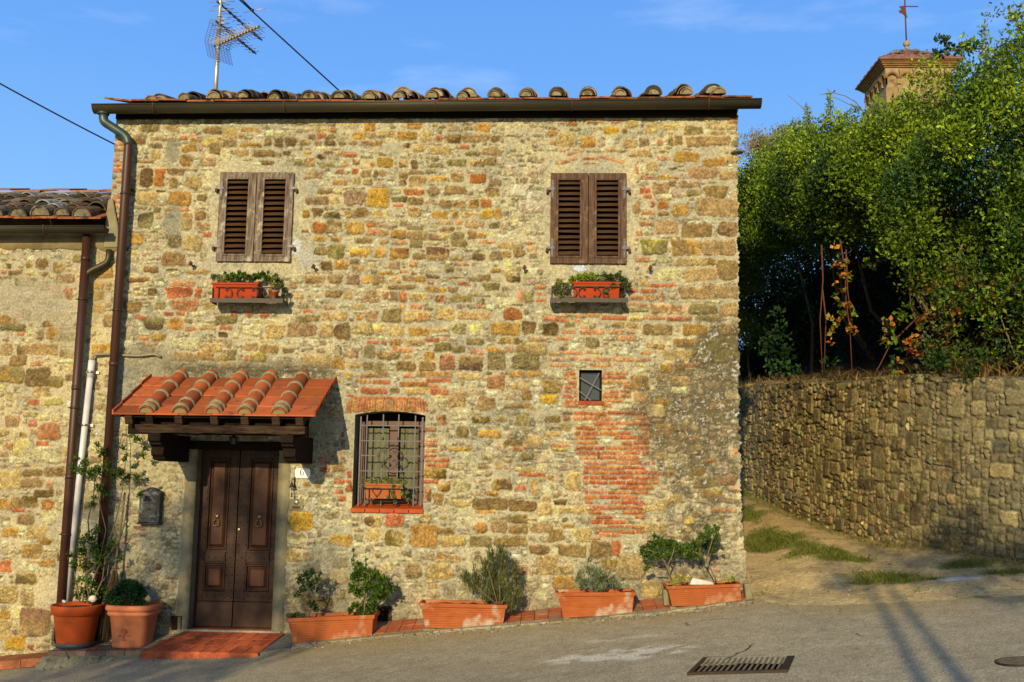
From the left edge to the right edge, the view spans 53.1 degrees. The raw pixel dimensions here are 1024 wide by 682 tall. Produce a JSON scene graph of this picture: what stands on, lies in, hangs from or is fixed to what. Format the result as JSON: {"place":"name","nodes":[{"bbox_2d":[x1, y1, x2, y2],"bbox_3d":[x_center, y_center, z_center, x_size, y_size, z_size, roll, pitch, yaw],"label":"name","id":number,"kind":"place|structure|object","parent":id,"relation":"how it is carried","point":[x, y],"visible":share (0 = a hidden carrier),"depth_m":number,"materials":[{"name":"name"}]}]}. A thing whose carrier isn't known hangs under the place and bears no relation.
{"place":"outdoors","nodes":[
{"label":"outdoors","id":0,"kind":"place"},
{"bbox_2d":[0,589,754,670],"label":"pavement","id":1,"kind":"structure","parent":0,"point":[384,629],"depth_m":11.32,"materials":[{"name":"ceramic"}]},
{"bbox_2d":[50,601,104,648],"bbox_3d":[-4.918,3.207,11.570,0.570,0.466,0.570,1,-8,2],"label":"round pot","id":2,"kind":"object","parent":1,"relation":"on","point":[75,624],"visible":0.96,"depth_m":11.38,"materials":[{"name":"ceramic"}]},
{"bbox_2d":[88,595,97,602],"bbox_3d":[-4.754,2.923,11.629,0.100,0.088,0.078,-2,-8,17],"label":"pot stone","id":3,"kind":"object","parent":2,"relation":"on","point":[92,598],"visible":1,"depth_m":11.61,"materials":[{"name":"white stone"}]},
{"bbox_2d":[65,427,148,602],"bbox_3d":[-4.665,1.982,11.795,0.990,2.055,0.388,1,-8,2],"label":"climbing plant","id":4,"kind":"object","parent":2,"relation":"in","point":[88,566],"visible":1,"depth_m":11.77,"materials":[{"name":"green plant"}]},
{"bbox_2d":[98,492,125,639],"bbox_3d":[-4.558,2.572,11.741,0.207,1.661,0.216,6,-9,-33],"label":"broom","id":5,"kind":"object","parent":1,"relation":"on","point":[113,581],"visible":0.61,"depth_m":11.73,"materials":[{"name":"brown wicker"}]},
{"bbox_2d":[105,600,163,648],"bbox_3d":[-4.260,3.192,11.546,0.574,0.472,0.574,1,-8,2],"label":"square pot","id":6,"kind":"object","parent":1,"relation":"on","point":[132,626],"visible":0.93,"depth_m":11.34,"materials":[{"name":"ceramic"}]},
{"bbox_2d":[102,578,147,605],"bbox_3d":[-4.332,2.854,11.594,0.478,0.344,0.434,1,-8,2],"label":"basil cushion","id":7,"kind":"object","parent":6,"relation":"in","point":[133,590],"visible":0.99,"depth_m":11.51,"materials":[{"name":"green plant"}]},
{"bbox_2d":[144,595,151,602],"bbox_3d":[-4.117,2.913,11.582,0.071,0.094,0.103,-6,-11,43],"label":"pot stone","id":8,"kind":"object","parent":6,"relation":"on","point":[148,598],"visible":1,"depth_m":11.56,"materials":[{"name":"beige stone"}]},
{"bbox_2d":[142,631,283,658],"bbox_3d":[-3.299,3.442,11.383,1.359,0.310,0.708,1,-8,2],"label":"doorstep","id":9,"kind":"object","parent":1,"relation":"on","point":[191,644],"visible":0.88,"depth_m":11.26,"materials":[{"name":"brick"}]},
{"bbox_2d":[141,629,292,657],"bbox_3d":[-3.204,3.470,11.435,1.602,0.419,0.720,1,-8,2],"label":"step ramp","id":10,"kind":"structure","parent":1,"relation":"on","point":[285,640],"depth_m":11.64,"materials":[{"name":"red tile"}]},
{"bbox_2d":[286,611,379,642],"bbox_3d":[-1.991,3.185,11.405,0.986,0.332,0.375,1,-8,2],"label":"terracotta planter","id":11,"kind":"object","parent":1,"relation":"on","point":[321,626],"visible":0.95,"depth_m":11.25,"materials":[{"name":"ceramic"}]},
{"bbox_2d":[286,611,306,617],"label":"succulent","id":12,"kind":"object","parent":11,"relation":"in","point":[298,614],"visible":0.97,"depth_m":11.41,"materials":[{"name":"green plant"}]},
{"bbox_2d":[293,567,325,616],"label":"olive shrub","id":13,"kind":"object","parent":11,"relation":"in","point":[301,579],"visible":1,"depth_m":11.43,"materials":[{"name":"green plant"}]},
{"bbox_2d":[347,548,395,614],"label":"leafy shrub","id":14,"kind":"object","parent":11,"relation":"in","point":[378,591],"visible":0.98,"depth_m":11.39,"materials":[{"name":"green plant"}]},
{"bbox_2d":[423,627,436,630],"bbox_3d":[-0.899,3.181,11.261,0.144,0.057,0.124,1,-8,2],"label":"wedge stone","id":15,"kind":"object","parent":1,"relation":"on","point":[427,629],"visible":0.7,"depth_m":11.21,"materials":[{"name":"beige stone"}]},
{"bbox_2d":[418,599,507,627],"bbox_3d":[-0.531,3.027,11.348,0.977,0.273,0.364,1,-8,2],"label":"terracotta planter","id":16,"kind":"object","parent":1,"relation":"on","point":[449,613],"visible":0.92,"depth_m":11.22,"materials":[{"name":"ceramic"}]},
{"bbox_2d":[459,539,523,612],"bbox_3d":[-0.222,2.618,11.427,0.734,0.818,0.368,1,-8,2],"label":"rosemary bush","id":17,"kind":"object","parent":16,"relation":"in","point":[491,589],"visible":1,"depth_m":11.38,"materials":[{"name":"green plant"}]},
{"bbox_2d":[555,589,635,617],"bbox_3d":[0.914,2.896,11.318,0.881,0.293,0.355,1,-8,2],"label":"terracotta planter","id":18,"kind":"object","parent":1,"relation":"on","point":[580,602],"visible":0.98,"depth_m":11.18,"materials":[{"name":"ceramic"}]},
{"bbox_2d":[574,557,624,591],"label":"lavender","id":19,"kind":"object","parent":18,"relation":"in","point":[605,577],"visible":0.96,"depth_m":11.31,"materials":[{"name":"green plant"}]},
{"bbox_2d":[662,589,669,605],"bbox_3d":[1.701,2.831,11.326,0.074,0.173,0.123,1,-8,2],"label":"stone block","id":20,"kind":"object","parent":1,"relation":"on","point":[665,597],"depth_m":11.27,"materials":[{"name":"beige stone"}]},
{"bbox_2d":[662,581,741,605],"bbox_3d":[2.091,2.783,11.296,0.826,0.257,0.375,1,-8,2],"label":"terracotta planter","id":21,"kind":"object","parent":1,"relation":"on","point":[684,594],"visible":0.87,"depth_m":11.14,"materials":[{"name":"ceramic"}]},
{"bbox_2d":[639,532,685,578],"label":"arching shrub","id":22,"kind":"object","parent":21,"relation":"in","point":[651,545],"visible":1,"depth_m":11.37,"materials":[{"name":"green plant"}]},
{"bbox_2d":[668,573,690,585],"bbox_3d":[1.833,2.622,11.237,0.252,0.154,0.107,-1,-8,10],"label":"yellow stonecrop","id":23,"kind":"object","parent":21,"relation":"in","point":[676,579],"visible":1,"depth_m":11.23,"materials":[{"name":"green plant"}]},
{"bbox_2d":[690,577,713,584],"bbox_3d":[2.076,2.636,11.248,0.264,0.080,0.132,1,-8,2],"label":"white stone","id":24,"kind":"object","parent":21,"relation":"on","point":[696,581],"visible":1,"depth_m":11.19,"materials":[{"name":"white stone"}]},
{"bbox_2d":[681,524,724,581],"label":"arching shrub","id":25,"kind":"object","parent":21,"relation":"in","point":[690,548],"visible":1,"depth_m":11.32,"materials":[{"name":"green plant"}]},
{"bbox_2d":[723,576,734,582],"bbox_3d":[2.392,2.613,11.258,0.139,0.085,0.092,-5,-10,39],"label":"yellow stonecrop","id":26,"kind":"object","parent":21,"relation":"in","point":[729,579],"visible":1,"depth_m":11.26,"materials":[{"name":"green plant"}]},
{"bbox_2d":[0,595,1023,681],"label":"road","id":27,"kind":"structure","parent":0,"point":[966,640],"depth_m":9.08,"materials":[{"name":"grey asphalt"}]},
{"bbox_2d":[35,600,759,669],"bbox_3d":[-2.647,3.332,11.151,10.656,1.188,0.276,1,-8,2],"label":"kerb cement","id":28,"kind":"object","parent":27,"relation":"on","point":[46,662],"visible":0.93,"depth_m":11.13,"materials":[{"name":"concrete"}]},
{"bbox_2d":[40,507,1023,670],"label":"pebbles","id":29,"kind":"object","parent":27,"relation":"on","point":[42,669],"visible":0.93,"depth_m":10.98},
{"bbox_2d":[44,519,1021,662],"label":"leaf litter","id":30,"kind":"object","parent":27,"relation":"on","point":[594,618],"visible":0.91,"depth_m":11.09,"materials":[{"name":"brown plant"}]},
{"bbox_2d":[687,655,794,674],"bbox_3d":[1.762,2.474,7.811,0.725,0.118,0.754,-2,-8,20],"label":"drain grating","id":31,"kind":"object","parent":27,"relation":"on","point":[716,668],"visible":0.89,"depth_m":7.66,"materials":[{"name":"metal"}]},
{"bbox_2d":[995,656,1023,666],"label":"manhole cover","id":32,"kind":"object","parent":27,"relation":"on","point":[1015,661],"visible":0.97,"depth_m":7.00,"materials":[{"name":"metal"}]},
{"bbox_2d":[0,0,1023,350],"label":"sky","id":33,"kind":"structure","parent":0,"point":[64,56],"materials":[{"name":"blue"}]},
{"bbox_2d":[742,583,752,598],"bbox_3d":[2.585,2.752,11.239,0.099,0.192,0.129,1,-8,2],"label":"stone block","id":34,"kind":"object","parent":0,"point":[747,590],"depth_m":11.18,"materials":[{"name":"beige stone"}]},
{"bbox_2d":[739,201,1023,385],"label":"bank","id":35,"kind":"structure","parent":0,"point":[866,364],"depth_m":18.91,"materials":[{"name":"brown soil"}]},
{"bbox_2d":[738,116,806,160],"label":"flowering shrub","id":36,"kind":"object","parent":35,"relation":"on","point":[753,144],"visible":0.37,"depth_m":22.99,"materials":[{"name":"green plant"}]},
{"bbox_2d":[737,134,860,382],"bbox_3d":[6.168,-1.171,28.682,4.333,5.497,13.481,1,-8,2],"label":"overgrown shrub","id":37,"kind":"object","parent":35,"relation":"on","point":[751,277],"visible":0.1,"depth_m":25.29,"materials":[{"name":"green plant"}]},
{"bbox_2d":[737,115,929,372],"bbox_3d":[6.203,-2.010,20.832,4.039,5.787,4.571,1,-8,2],"label":"overgrown shrub","id":38,"kind":"object","parent":35,"relation":"on","point":[749,218],"visible":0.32,"depth_m":20.84,"materials":[{"name":"green plant"}]},
{"bbox_2d":[801,102,813,133],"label":"leafy shoot","id":39,"kind":"object","parent":38,"relation":"attached to","point":[806,114],"visible":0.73,"depth_m":19.53,"materials":[{"name":"green plant"}]},
{"bbox_2d":[820,92,862,110],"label":"bare stem","id":40,"kind":"object","parent":35,"relation":"on","point":[847,97],"visible":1,"depth_m":17.49,"materials":[{"name":"plant"}]},
{"bbox_2d":[744,86,1015,357],"bbox_3d":[6.305,-1.951,17.617,3.985,5.326,4.056,2,-8,-5],"label":"overgrown shrub","id":41,"kind":"object","parent":35,"relation":"on","point":[832,214],"visible":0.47,"depth_m":18.02,"materials":[{"name":"green plant"}]},
{"bbox_2d":[824,89,834,130],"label":"leafy shoot","id":42,"kind":"object","parent":41,"relation":"on","point":[828,98],"visible":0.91,"depth_m":18.50,"materials":[{"name":"green plant"}]},
{"bbox_2d":[738,143,1023,381],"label":"undergrowth","id":43,"kind":"object","parent":35,"relation":"on","point":[882,283],"visible":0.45,"depth_m":21.34,"materials":[{"name":"green plant"}]},
{"bbox_2d":[818,54,1022,352],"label":"overgrown shrub","id":44,"kind":"object","parent":35,"relation":"on","point":[866,178],"visible":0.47,"depth_m":15.40,"materials":[{"name":"green plant"}]},
{"bbox_2d":[908,248,917,326],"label":"bare stem","id":45,"kind":"object","parent":44,"relation":"hanging from","point":[910,297],"visible":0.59,"depth_m":14.78,"materials":[{"name":"brown plant"}]},
{"bbox_2d":[911,32,982,74],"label":"dark branch","id":46,"kind":"object","parent":44,"relation":"attached to","point":[945,39],"visible":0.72,"depth_m":15.37,"materials":[{"name":"green plant"}]},
{"bbox_2d":[977,21,993,61],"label":"leafy shoot","id":47,"kind":"object","parent":44,"relation":"on","point":[983,26],"visible":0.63,"depth_m":15.47,"materials":[{"name":"green plant"}]},
{"bbox_2d":[869,1,1023,384],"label":"overgrown shrub","id":48,"kind":"object","parent":35,"relation":"on","point":[986,95],"visible":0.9,"depth_m":13.71,"materials":[{"name":"green plant"}]},
{"bbox_2d":[936,82,1019,154],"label":"seed heads","id":49,"kind":"object","parent":48,"relation":"attached to","point":[953,138],"visible":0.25,"depth_m":13.60,"materials":[{"name":"plant"}]},
{"bbox_2d":[941,272,1021,350],"bbox_3d":[6.253,-0.388,13.618,1.113,1.122,0.633,1,-8,2],"label":"creeper","id":50,"kind":"object","parent":48,"relation":"attached to","point":[953,331],"visible":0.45,"depth_m":13.65,"materials":[{"name":"green plant"}]},
{"bbox_2d":[986,13,1023,366],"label":"overgrown shrub","id":51,"kind":"object","parent":35,"relation":"on","point":[1011,274],"visible":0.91,"depth_m":12.89,"materials":[{"name":"green plant"}]},
{"bbox_2d":[996,303,1016,366],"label":"bare stem","id":52,"kind":"object","parent":35,"relation":"on","point":[1007,337],"visible":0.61,"depth_m":13.17,"materials":[{"name":"brown plant"}]},
{"bbox_2d":[1003,250,1023,349],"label":"bare stem","id":53,"kind":"object","parent":35,"relation":"on","point":[1012,328],"visible":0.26,"depth_m":13.29,"materials":[{"name":"brown plant"}]},
{"bbox_2d":[740,491,1023,607],"bbox_3d":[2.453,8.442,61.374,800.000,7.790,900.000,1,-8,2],"label":"ground","id":54,"kind":"structure","parent":0,"point":[801,581],"depth_m":12.41,"materials":[{"name":"beige soil"}]},
{"bbox_2d":[0,188,117,655],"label":"neighbour house","id":55,"kind":"structure","parent":54,"relation":"on","point":[58,252],"depth_m":12.24,"materials":[{"name":"stone"}]},
{"bbox_2d":[91,83,761,641],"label":"stone house","id":56,"kind":"structure","parent":54,"relation":"on","point":[449,361],"depth_m":12.15,"materials":[{"name":"stone"}]},
{"bbox_2d":[0,83,114,144],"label":"overhead cable","id":57,"kind":"object","parent":56,"relation":"attached to","point":[56,114],"visible":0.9,"depth_m":12.29,"materials":[{"name":"black rubber"}]},
{"bbox_2d":[66,353,160,601],"bbox_3d":[-4.689,1.607,12.043,0.967,2.968,0.087,1,-8,0],"label":"cable duct","id":58,"kind":"object","parent":56,"relation":"attached to","point":[90,371],"visible":0.92,"depth_m":12.07,"materials":[{"name":"white plastic"}]},
{"bbox_2d":[136,487,164,524],"bbox_3d":[-4.218,1.923,11.966,0.274,0.428,0.123,1,-8,2],"label":"mailbox","id":59,"kind":"object","parent":56,"relation":"attached to","point":[150,505],"visible":0.89,"depth_m":11.93,"materials":[{"name":"grey metal"}]},
{"bbox_2d":[193,450,240,626],"bbox_3d":[-3.483,2.314,12.114,0.454,2.061,0.117,1,-8,2],"label":"door leaf","id":60,"kind":"structure","parent":56,"relation":"in","point":[220,474],"depth_m":12.10,"materials":[{"name":"brown wood"}]},
{"bbox_2d":[228,435,238,443],"bbox_3d":[-3.168,0.918,11.697,0.122,0.522,0.122,-3,-8,25],"label":"porch lantern","id":61,"kind":"object","parent":56,"relation":"hanging from","point":[233,439],"visible":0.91,"depth_m":11.63,"materials":[{"name":"black metal"}]},
{"bbox_2d":[205,0,265,88],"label":"tv aerial","id":62,"kind":"object","parent":56,"relation":"attached to","point":[219,28],"visible":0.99,"depth_m":14.34,"materials":[{"name":"metal"}]},
{"bbox_2d":[210,287,287,305],"bbox_3d":[-3.114,-0.537,12.166,0.864,0.207,0.246,1,-8,2],"label":"flower rack","id":63,"kind":"object","parent":56,"relation":"attached to","point":[226,299],"visible":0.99,"depth_m":12.04,"materials":[{"name":"metal"}]},
{"bbox_2d":[211,282,261,297],"bbox_3d":[-3.270,-0.585,12.171,0.561,0.195,0.172,1,-8,2],"label":"window box","id":64,"kind":"object","parent":63,"relation":"on","point":[245,292],"visible":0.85,"depth_m":12.10,"materials":[{"name":"orange plastic"}]},
{"bbox_2d":[210,270,269,281],"bbox_3d":[-3.227,-0.772,12.189,0.774,0.177,0.183,0,-8,7],"label":"succulent row","id":65,"kind":"object","parent":64,"relation":"on","point":[243,276],"visible":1,"depth_m":12.18,"materials":[{"name":"green plant"}]},
{"bbox_2d":[268,290,278,297],"bbox_3d":[-2.824,-0.540,12.142,0.126,0.112,0.126,1,-8,2],"label":"pot","id":66,"kind":"object","parent":63,"relation":"on","point":[273,293],"visible":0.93,"depth_m":12.10,"materials":[{"name":"ceramic"}]},
{"bbox_2d":[267,272,287,298],"bbox_3d":[-2.779,-0.652,12.183,0.265,0.330,0.226,1,-8,2],"label":"trailing stonecrop","id":67,"kind":"object","parent":63,"relation":"on","point":[276,279],"visible":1,"depth_m":12.16,"materials":[{"name":"green plant"}]},
{"bbox_2d":[232,450,278,627],"bbox_3d":[-2.991,2.318,12.093,0.511,2.061,0.117,1,-8,2],"label":"door leaf","id":68,"kind":"structure","parent":56,"relation":"in","point":[258,485],"depth_m":12.08,"materials":[{"name":"brown wood"}]},
{"bbox_2d":[239,0,338,89],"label":"overhead cable","id":69,"kind":"object","parent":56,"relation":"attached to","point":[252,11],"visible":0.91,"depth_m":13.31,"materials":[{"name":"black rubber"}]},
{"bbox_2d":[289,477,294,497],"bbox_3d":[-2.558,1.702,11.925,0.072,0.240,0.109,1,-8,2],"label":"door bell","id":70,"kind":"object","parent":56,"relation":"attached to","point":[291,486],"depth_m":11.90,"materials":[{"name":"black metal"}]},
{"bbox_2d":[289,499,302,509],"bbox_3d":[-2.513,1.903,11.946,0.160,0.128,0.024,1,-8,2],"label":"doorbell plate","id":71,"kind":"object","parent":56,"relation":"attached to","point":[296,504],"visible":1,"depth_m":11.94,"materials":[{"name":"stone"}]},
{"bbox_2d":[295,468,309,477],"bbox_3d":[-2.448,1.547,11.986,0.176,0.116,0.026,1,-8,2],"label":"house number","id":72,"kind":"object","parent":56,"relation":"attached to","point":[302,472],"visible":1,"depth_m":11.98,"materials":[{"name":"ceramic"}]},
{"bbox_2d":[364,483,403,498],"bbox_3d":[-1.494,1.752,11.962,0.449,0.176,0.092,1,-8,2],"label":"window box","id":73,"kind":"object","parent":56,"relation":"attached to","point":[383,493],"visible":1,"depth_m":11.93,"materials":[{"name":"ceramic"}]},
{"bbox_2d":[361,476,408,503],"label":"hanging succulent","id":74,"kind":"object","parent":73,"relation":"in","point":[385,479],"visible":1,"depth_m":11.92,"materials":[{"name":"green plant"}]},
{"bbox_2d":[364,488,405,501],"bbox_3d":[-1.476,1.790,11.949,0.501,0.161,0.114,1,-8,2],"label":"window box holder","id":75,"kind":"object","parent":56,"relation":"attached to","point":[380,491],"depth_m":11.90,"materials":[{"name":"black metal"}]},
{"bbox_2d":[357,421,424,504],"bbox_3d":[-1.427,1.457,12.255,0.815,0.995,0.098,1,-8,2],"label":"window grille","id":76,"kind":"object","parent":56,"relation":"in","point":[374,447],"depth_m":12.27,"materials":[{"name":"black metal"}]},
{"bbox_2d":[362,411,424,483],"bbox_3d":[-1.425,1.417,12.373,0.930,1.365,0.010,1,-8,2],"label":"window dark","id":77,"kind":"structure","parent":56,"relation":"in","point":[387,416],"depth_m":12.43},
{"bbox_2d":[550,286,626,304],"bbox_3d":[0.888,-0.536,12.006,0.884,0.207,0.246,1,-8,2],"label":"flower rack","id":78,"kind":"object","parent":56,"relation":"attached to","point":[584,299],"visible":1,"depth_m":11.88,"materials":[{"name":"metal"}]},
{"bbox_2d":[553,270,632,298],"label":"trailing succulents","id":79,"kind":"object","parent":78,"relation":"on","point":[625,283],"visible":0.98,"depth_m":12.00,"materials":[{"name":"green plant"}]},
{"bbox_2d":[572,281,620,297],"bbox_3d":[0.986,-0.583,12.000,0.557,0.197,0.172,1,-8,2],"label":"window box","id":80,"kind":"object","parent":78,"relation":"on","point":[588,292],"visible":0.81,"depth_m":11.93,"materials":[{"name":"orange plastic"}]},
{"bbox_2d":[579,371,601,400],"bbox_3d":[0.921,0.532,12.094,0.271,0.365,0.092,1,-8,2],"label":"small window frame","id":81,"kind":"structure","parent":56,"relation":"in","point":[590,382],"depth_m":12.12,"materials":[{"name":"grey metal"}]},
{"bbox_2d":[731,149,742,154],"bbox_3d":[2.696,-2.279,12.288,0.151,0.050,0.148,-5,-9,36],"label":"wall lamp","id":82,"kind":"object","parent":56,"relation":"attached to","point":[737,151],"visible":1,"depth_m":12.27,"materials":[{"name":"grey metal"}]},
{"bbox_2d":[737,372,1023,562],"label":"retaining wall","id":83,"kind":"structure","parent":54,"relation":"on","point":[907,459],"depth_m":14.12,"materials":[{"name":"stone"}]},
{"bbox_2d":[819,239,881,379],"bbox_3d":[5.365,-0.512,16.194,1.018,2.255,0.514,2,-8,-6],"label":"creeper","id":84,"kind":"object","parent":83,"relation":"attached to","point":[846,277],"visible":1,"depth_m":16.20,"materials":[{"name":"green plant"}]},
{"bbox_2d":[738,360,999,398],"bbox_3d":[5.194,1.141,21.805,3.601,1.879,24.303,2,-8,-10],"label":"trailing growth","id":85,"kind":"object","parent":83,"relation":"on","point":[830,374],"visible":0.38,"depth_m":15.37,"materials":[{"name":"green plant"}]},
{"bbox_2d":[739,352,1023,386],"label":"dry grass","id":86,"kind":"structure","parent":83,"relation":"on","point":[984,374],"depth_m":13.81,"materials":[{"name":"brown plant"}]},
{"bbox_2d":[870,300,931,381],"bbox_3d":[5.696,0.108,14.824,0.938,1.460,0.546,5,-8,-26],"label":"creeper","id":87,"kind":"object","parent":83,"relation":"attached to","point":[901,316],"visible":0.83,"depth_m":14.79,"materials":[{"name":"green plant"}]},
{"bbox_2d":[855,0,962,216],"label":"bell tower","id":88,"kind":"structure","parent":54,"relation":"on","point":[885,74],"depth_m":62.28,"materials":[{"name":"stone"}]},
{"bbox_2d":[740,489,1023,604],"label":"grass","id":89,"kind":"structure","parent":0,"point":[771,538],"depth_m":13.68,"materials":[{"name":"green plant"}]}
]}

